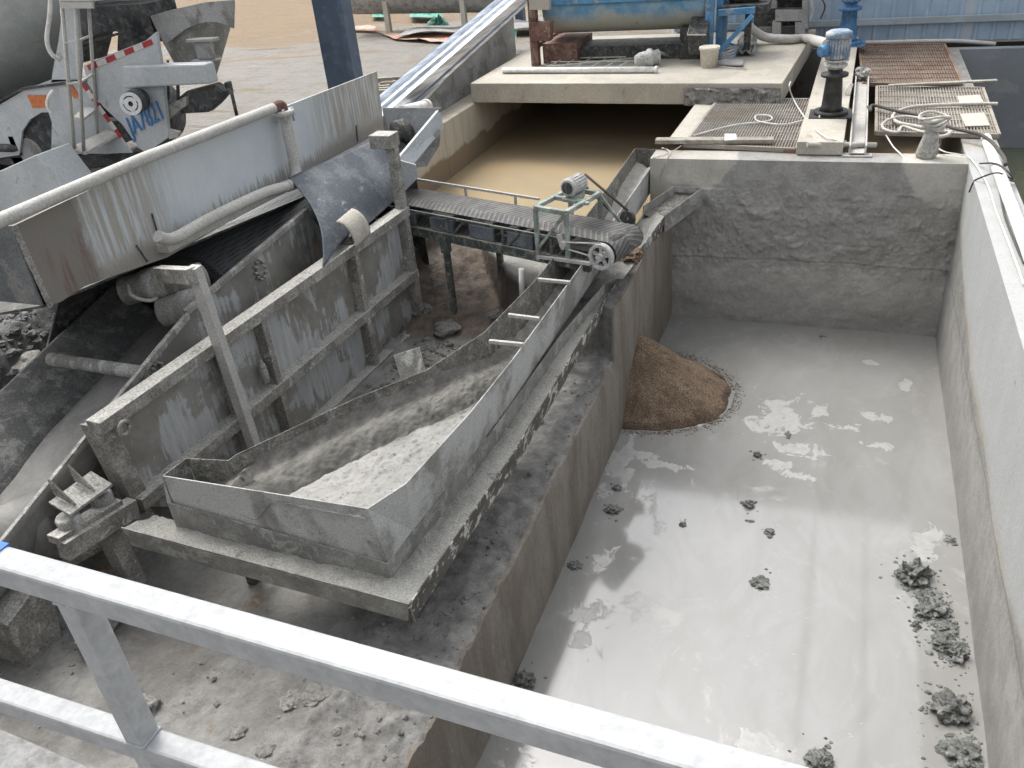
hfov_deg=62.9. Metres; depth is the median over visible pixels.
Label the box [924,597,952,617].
mortar clod
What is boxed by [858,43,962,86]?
steel grate
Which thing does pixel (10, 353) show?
bank rubble
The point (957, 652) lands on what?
mortar clod
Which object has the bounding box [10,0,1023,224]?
ground
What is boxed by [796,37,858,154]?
pump beam
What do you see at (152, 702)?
rock
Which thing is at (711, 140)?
plank
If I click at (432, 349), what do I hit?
spoil crumbs
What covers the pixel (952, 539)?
mortar clod
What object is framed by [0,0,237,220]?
mixer truck
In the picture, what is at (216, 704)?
floor crumbs
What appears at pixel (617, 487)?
mortar clod
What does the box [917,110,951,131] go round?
rope coil
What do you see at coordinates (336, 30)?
steel column
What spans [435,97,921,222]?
yellow water
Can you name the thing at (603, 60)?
rod ladder
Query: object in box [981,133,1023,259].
white pipe
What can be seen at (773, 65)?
concrete slab
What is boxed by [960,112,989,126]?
bare board
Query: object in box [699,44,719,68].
bucket
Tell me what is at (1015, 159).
green water
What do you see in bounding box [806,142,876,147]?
cross tube
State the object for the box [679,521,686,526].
mortar clod
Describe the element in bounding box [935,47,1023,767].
pit side wall
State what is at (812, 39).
suction hose
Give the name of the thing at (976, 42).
fence pipe
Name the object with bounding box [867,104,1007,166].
cable
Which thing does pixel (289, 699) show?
rock
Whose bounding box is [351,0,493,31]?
steel tank
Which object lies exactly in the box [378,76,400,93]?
timber scraps
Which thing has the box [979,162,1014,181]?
cable
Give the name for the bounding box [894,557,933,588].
mortar clod
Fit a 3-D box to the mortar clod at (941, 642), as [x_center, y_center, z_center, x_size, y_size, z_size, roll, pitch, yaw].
[3.194,1.916,6.195,0.188,0.117,0.202,7,33,20]
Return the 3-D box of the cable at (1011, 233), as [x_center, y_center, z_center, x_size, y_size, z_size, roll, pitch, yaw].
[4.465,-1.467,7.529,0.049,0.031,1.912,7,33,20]
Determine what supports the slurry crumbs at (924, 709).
on the slurry water at (655, 613)
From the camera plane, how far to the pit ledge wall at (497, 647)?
6.90 m
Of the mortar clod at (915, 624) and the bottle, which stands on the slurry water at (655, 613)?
the mortar clod at (915, 624)
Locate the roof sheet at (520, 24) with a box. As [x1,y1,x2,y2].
[395,19,528,36]
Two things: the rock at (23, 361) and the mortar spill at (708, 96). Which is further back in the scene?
the mortar spill at (708, 96)
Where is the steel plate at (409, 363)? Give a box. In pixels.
[393,347,425,379]
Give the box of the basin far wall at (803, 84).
[786,47,875,96]
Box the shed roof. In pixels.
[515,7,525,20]
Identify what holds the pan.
on the trough
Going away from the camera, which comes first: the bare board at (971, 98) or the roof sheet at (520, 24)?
the bare board at (971, 98)
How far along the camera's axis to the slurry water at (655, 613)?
7.04 m
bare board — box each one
[957,95,982,101]
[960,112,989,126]
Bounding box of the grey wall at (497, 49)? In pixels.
[422,18,515,111]
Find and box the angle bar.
[675,144,795,153]
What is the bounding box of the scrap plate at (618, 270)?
[596,262,634,278]
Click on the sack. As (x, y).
(928, 147)
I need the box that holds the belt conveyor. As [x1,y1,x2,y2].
[373,173,642,313]
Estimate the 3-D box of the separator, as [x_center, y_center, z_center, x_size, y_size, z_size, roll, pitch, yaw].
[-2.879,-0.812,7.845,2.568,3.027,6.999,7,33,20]
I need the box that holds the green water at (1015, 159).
[1000,147,1023,203]
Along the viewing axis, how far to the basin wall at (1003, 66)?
13.99 m
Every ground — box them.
[0,223,650,767]
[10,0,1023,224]
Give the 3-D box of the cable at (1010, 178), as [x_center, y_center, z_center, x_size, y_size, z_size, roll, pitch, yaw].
[4.825,-2.022,8.425,0.391,0.278,0.161,14,36,29]
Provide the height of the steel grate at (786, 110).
0.050 m
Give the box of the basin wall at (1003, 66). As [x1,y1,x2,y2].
[958,46,1023,147]
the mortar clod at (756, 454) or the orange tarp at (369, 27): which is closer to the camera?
the mortar clod at (756, 454)
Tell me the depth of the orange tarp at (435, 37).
19.91 m
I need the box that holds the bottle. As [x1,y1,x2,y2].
[258,359,269,383]
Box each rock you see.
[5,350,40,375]
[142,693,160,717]
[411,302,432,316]
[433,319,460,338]
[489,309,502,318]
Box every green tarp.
[372,14,383,16]
[410,13,441,16]
[427,14,448,25]
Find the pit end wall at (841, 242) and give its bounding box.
[650,150,968,336]
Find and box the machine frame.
[754,0,808,33]
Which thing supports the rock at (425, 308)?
on the mud ground at (300, 737)
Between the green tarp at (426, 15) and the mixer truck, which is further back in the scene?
the green tarp at (426, 15)
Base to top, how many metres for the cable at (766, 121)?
0.029 m
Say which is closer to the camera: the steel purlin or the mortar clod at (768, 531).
the mortar clod at (768, 531)
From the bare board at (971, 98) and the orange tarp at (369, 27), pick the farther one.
the orange tarp at (369, 27)
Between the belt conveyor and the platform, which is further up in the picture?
the belt conveyor
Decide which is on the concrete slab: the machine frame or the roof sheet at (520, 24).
the machine frame
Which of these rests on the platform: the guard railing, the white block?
the guard railing
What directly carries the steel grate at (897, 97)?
on the pit side wall at (979, 336)
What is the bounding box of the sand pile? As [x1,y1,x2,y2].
[622,334,730,430]
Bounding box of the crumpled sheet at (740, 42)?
[736,34,756,53]
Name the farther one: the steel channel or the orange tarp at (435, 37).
the orange tarp at (435, 37)
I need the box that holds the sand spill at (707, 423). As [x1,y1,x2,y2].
[622,346,747,439]
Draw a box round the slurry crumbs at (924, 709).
[529,336,982,767]
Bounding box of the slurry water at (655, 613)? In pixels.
[476,315,988,767]
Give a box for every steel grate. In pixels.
[683,98,809,151]
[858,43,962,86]
[874,85,1000,138]
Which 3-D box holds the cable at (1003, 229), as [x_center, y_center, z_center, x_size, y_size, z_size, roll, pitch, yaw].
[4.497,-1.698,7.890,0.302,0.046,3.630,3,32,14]
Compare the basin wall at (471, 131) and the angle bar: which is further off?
the basin wall at (471, 131)
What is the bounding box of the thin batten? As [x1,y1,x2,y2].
[888,79,997,86]
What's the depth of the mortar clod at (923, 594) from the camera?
6.59 m
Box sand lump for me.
[619,247,645,264]
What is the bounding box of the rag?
[854,65,871,80]
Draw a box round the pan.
[162,148,661,585]
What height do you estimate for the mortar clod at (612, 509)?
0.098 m
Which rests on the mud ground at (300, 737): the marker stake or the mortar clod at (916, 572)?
the marker stake
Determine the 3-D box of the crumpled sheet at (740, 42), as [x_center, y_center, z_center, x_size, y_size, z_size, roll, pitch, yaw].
[3.855,-5.631,13.805,0.357,0.153,1.244,4,32,16]
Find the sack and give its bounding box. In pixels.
[915,117,943,159]
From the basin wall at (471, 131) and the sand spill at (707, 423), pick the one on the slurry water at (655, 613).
the sand spill at (707, 423)
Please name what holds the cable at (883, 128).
on the steel grate at (897, 97)
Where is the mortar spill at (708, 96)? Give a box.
[684,87,779,105]
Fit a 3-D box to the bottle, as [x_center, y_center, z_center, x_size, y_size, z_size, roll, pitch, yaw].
[-2.135,-0.110,7.191,0.072,0.220,0.072,7,33,20]
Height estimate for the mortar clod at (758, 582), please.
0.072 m
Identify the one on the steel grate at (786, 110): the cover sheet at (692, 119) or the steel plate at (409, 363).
the cover sheet at (692, 119)
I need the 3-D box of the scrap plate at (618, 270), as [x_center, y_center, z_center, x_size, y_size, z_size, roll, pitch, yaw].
[1.058,-1.161,8.505,0.255,0.056,0.457,11,34,25]
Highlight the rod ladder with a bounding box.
[548,56,633,66]
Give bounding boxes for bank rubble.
[0,311,53,371]
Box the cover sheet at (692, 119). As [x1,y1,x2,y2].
[671,104,711,136]
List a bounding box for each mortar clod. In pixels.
[513,669,535,688]
[567,560,582,570]
[604,503,621,515]
[612,484,621,491]
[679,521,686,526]
[742,500,754,508]
[750,575,769,589]
[753,451,761,457]
[763,528,774,535]
[803,747,834,767]
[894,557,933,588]
[912,621,920,627]
[913,603,932,619]
[914,587,940,600]
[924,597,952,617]
[928,688,972,725]
[930,631,957,652]
[934,619,958,635]
[934,734,983,767]
[944,642,968,662]
[948,537,955,542]
[956,640,968,648]
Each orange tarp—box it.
[355,25,376,30]
[378,31,452,41]
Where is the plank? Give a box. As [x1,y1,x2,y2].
[655,137,773,143]
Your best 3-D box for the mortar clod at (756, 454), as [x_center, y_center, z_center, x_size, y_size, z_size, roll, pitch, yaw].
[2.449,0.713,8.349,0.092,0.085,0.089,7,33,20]
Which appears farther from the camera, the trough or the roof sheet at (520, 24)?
the roof sheet at (520, 24)
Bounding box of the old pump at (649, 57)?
[634,48,669,66]
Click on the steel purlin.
(428, 74)
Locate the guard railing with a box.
[0,541,807,767]
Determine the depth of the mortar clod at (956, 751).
5.41 m
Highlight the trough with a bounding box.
[121,186,702,625]
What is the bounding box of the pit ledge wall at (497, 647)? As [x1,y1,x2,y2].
[404,227,672,767]
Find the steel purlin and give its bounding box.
[380,0,526,130]
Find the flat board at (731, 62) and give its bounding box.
[717,58,743,65]
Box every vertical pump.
[808,28,852,118]
[838,0,864,46]
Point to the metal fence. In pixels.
(937, 19)
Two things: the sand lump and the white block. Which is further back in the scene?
the white block
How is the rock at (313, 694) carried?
on the mud ground at (300, 737)
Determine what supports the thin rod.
on the concrete slab
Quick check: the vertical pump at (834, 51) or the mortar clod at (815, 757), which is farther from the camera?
the vertical pump at (834, 51)
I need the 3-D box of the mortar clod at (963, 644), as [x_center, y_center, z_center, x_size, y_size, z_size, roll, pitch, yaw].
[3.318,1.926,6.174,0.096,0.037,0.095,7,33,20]
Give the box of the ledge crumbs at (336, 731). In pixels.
[324,268,632,764]
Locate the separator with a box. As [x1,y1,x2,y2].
[0,71,443,666]
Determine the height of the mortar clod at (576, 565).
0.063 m
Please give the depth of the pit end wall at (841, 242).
9.98 m
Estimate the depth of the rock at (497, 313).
9.29 m
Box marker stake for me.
[518,268,524,295]
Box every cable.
[657,147,669,186]
[694,114,803,135]
[789,81,846,141]
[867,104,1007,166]
[880,115,924,133]
[885,135,906,160]
[891,102,997,138]
[939,148,1023,284]
[968,172,1011,192]
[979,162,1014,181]
[999,193,1023,263]
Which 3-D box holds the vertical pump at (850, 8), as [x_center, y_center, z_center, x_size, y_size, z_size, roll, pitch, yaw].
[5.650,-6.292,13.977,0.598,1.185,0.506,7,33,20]
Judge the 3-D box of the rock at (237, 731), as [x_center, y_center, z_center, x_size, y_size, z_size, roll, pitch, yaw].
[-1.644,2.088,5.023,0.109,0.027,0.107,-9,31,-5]
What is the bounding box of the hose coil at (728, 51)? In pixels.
[718,43,738,58]
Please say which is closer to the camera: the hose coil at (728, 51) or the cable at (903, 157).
the cable at (903, 157)
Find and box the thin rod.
[717,66,746,69]
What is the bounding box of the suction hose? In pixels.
[751,23,825,46]
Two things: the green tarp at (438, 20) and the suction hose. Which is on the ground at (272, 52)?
the green tarp at (438, 20)
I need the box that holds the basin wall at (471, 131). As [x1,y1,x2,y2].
[414,94,545,190]
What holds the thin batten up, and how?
on the steel grate at (897, 97)
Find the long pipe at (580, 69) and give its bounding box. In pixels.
[502,66,657,72]
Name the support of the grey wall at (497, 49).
on the pool bank
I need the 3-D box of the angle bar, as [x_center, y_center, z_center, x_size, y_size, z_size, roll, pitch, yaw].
[2.718,-2.867,10.176,1.530,0.050,0.050,13,35,28]
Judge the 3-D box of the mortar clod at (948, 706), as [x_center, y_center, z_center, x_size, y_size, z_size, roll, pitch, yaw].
[2.988,2.220,5.707,0.281,0.232,0.270,7,33,20]
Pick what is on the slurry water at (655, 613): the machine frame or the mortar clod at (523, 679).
the mortar clod at (523, 679)
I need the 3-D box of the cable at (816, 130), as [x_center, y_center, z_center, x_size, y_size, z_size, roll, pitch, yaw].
[3.760,-3.446,10.608,0.286,0.277,2.444,-4,31,3]
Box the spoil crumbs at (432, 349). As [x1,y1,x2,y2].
[364,336,461,394]
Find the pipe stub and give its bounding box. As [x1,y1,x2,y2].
[397,99,432,107]
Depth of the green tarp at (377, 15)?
23.60 m
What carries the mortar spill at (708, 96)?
attached to the concrete slab
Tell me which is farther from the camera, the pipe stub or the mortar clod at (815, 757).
the pipe stub
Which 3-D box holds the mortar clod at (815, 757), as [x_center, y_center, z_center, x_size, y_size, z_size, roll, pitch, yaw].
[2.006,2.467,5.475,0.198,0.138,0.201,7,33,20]
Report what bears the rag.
on the steel channel
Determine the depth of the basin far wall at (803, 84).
15.27 m
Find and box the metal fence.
[674,0,1023,40]
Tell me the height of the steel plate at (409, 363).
0.305 m
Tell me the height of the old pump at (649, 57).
0.276 m
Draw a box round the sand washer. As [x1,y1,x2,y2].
[527,0,771,65]
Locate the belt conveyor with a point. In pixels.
(540, 231)
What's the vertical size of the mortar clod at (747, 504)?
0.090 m
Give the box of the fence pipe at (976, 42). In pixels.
[865,39,995,45]
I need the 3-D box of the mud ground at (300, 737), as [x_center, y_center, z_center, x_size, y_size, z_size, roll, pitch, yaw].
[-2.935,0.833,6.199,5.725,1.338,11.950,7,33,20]
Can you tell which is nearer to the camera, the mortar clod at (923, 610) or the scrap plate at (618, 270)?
the mortar clod at (923, 610)
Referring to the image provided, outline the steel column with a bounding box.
[311,0,362,88]
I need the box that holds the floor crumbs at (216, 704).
[0,609,368,767]
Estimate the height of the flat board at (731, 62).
0.020 m
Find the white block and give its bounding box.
[725,134,736,140]
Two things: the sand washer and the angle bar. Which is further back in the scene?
the sand washer
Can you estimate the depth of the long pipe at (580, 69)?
13.31 m
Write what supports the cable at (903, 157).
on the pit end wall at (841, 242)
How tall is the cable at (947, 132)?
0.044 m
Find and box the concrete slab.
[471,29,815,103]
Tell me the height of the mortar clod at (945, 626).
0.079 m
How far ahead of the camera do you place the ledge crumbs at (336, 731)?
5.49 m
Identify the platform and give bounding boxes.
[0,729,88,767]
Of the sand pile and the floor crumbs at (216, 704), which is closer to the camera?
the floor crumbs at (216, 704)
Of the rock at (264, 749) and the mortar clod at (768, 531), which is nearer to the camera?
the rock at (264, 749)
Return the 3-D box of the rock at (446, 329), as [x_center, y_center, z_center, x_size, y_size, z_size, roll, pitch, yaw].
[-0.728,-0.608,9.281,0.301,0.167,0.340,7,33,20]
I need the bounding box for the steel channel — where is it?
[842,76,871,156]
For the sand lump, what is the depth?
8.61 m

